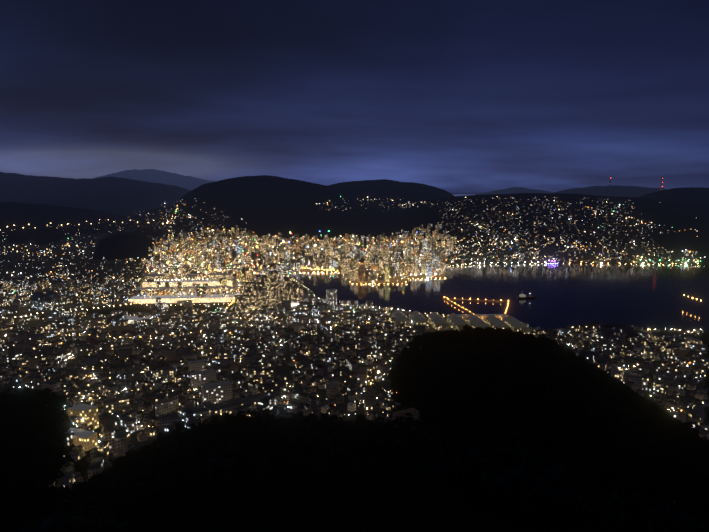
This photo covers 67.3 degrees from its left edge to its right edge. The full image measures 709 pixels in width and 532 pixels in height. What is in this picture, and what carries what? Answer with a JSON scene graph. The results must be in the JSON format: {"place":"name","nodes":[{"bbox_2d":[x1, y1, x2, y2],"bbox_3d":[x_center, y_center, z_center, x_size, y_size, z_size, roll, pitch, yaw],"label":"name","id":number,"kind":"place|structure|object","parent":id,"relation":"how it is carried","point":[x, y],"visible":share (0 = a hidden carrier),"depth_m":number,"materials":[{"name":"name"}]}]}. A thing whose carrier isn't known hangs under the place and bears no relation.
{"place":"outdoors","nodes":[
{"label":"outdoors","id":0,"kind":"place"},
{"bbox_2d":[0,303,147,322],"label":"elevated road","id":1,"kind":"structure","parent":0,"point":[90,310],"depth_m":1500.08,"materials":[{"name":"grey concrete"}]},
{"bbox_2d":[130,381,174,404],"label":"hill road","id":2,"kind":"structure","parent":0,"point":[144,386],"depth_m":834.47,"materials":[{"name":"grey asphalt"}]},
{"bbox_2d":[0,169,708,531],"bbox_3d":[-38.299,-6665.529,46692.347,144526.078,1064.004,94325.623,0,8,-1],"label":"terrain","id":3,"kind":"structure","parent":0,"point":[368,491],"depth_m":2665.49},
{"bbox_2d":[30,292,43,300],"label":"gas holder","id":4,"kind":"object","parent":3,"relation":"on","point":[35,296],"visible":0.46,"depth_m":1564.93,"materials":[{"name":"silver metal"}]},
{"bbox_2d":[45,291,59,303],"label":"gas holder","id":5,"kind":"object","parent":3,"relation":"on","point":[53,296],"visible":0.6,"depth_m":1577.86,"materials":[{"name":"silver metal"}]},
{"bbox_2d":[227,293,234,309],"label":"street lights","id":6,"kind":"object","parent":3,"relation":"on","point":[230,306],"visible":0.19,"depth_m":1551.44,"materials":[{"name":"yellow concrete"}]},
{"bbox_2d":[288,276,309,291],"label":"bridge","id":7,"kind":"structure","parent":3,"relation":"on","point":[304,287],"depth_m":1852.83,"materials":[{"name":"grey concrete"}]},
{"bbox_2d":[0,324,708,531],"bbox_3d":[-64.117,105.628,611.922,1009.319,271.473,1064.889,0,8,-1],"label":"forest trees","id":8,"kind":"object","parent":3,"relation":"on","point":[516,467],"visible":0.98,"depth_m":429.74,"materials":[{"name":"brown plant"}]},
{"bbox_2d":[0,178,708,488],"bbox_3d":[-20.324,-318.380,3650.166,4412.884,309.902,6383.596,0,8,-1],"label":"city lights","id":9,"kind":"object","parent":3,"relation":"on","point":[252,292],"visible":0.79,"depth_m":1554.31},
{"bbox_2d":[0,309,708,483],"bbox_3d":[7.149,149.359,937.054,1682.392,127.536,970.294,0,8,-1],"label":"houses","id":10,"kind":"structure","parent":3,"relation":"on","point":[688,377],"depth_m":942.87,"materials":[{"name":"black"}]},
{"bbox_2d":[5,259,703,436],"bbox_3d":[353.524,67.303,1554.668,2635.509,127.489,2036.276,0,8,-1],"label":"lamps","id":11,"kind":"object","parent":3,"relation":"on","point":[425,313],"visible":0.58,"depth_m":1586.86,"materials":[{"name":"yellow glass"}]},
{"bbox_2d":[0,0,708,193],"label":"sky","id":12,"kind":"structure","parent":0,"point":[452,96],"materials":[{"name":"blue"}]},
{"bbox_2d":[293,263,708,331],"bbox_3d":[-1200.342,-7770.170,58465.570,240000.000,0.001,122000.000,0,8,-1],"label":"harbour water","id":13,"kind":"structure","parent":0,"point":[651,296],"depth_m":1817.05,"materials":[{"name":"blue liquid"}]},
{"bbox_2d":[443,298,509,313],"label":"jetties","id":14,"kind":"object","parent":13,"relation":"on","point":[467,311],"visible":0.77,"depth_m":1654.76,"materials":[{"name":"orange concrete"}]},
{"bbox_2d":[517,294,535,298],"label":"ship","id":15,"kind":"object","parent":13,"relation":"on","point":[522,296],"visible":0.94,"depth_m":1711.71,"materials":[{"name":"grey paint"}]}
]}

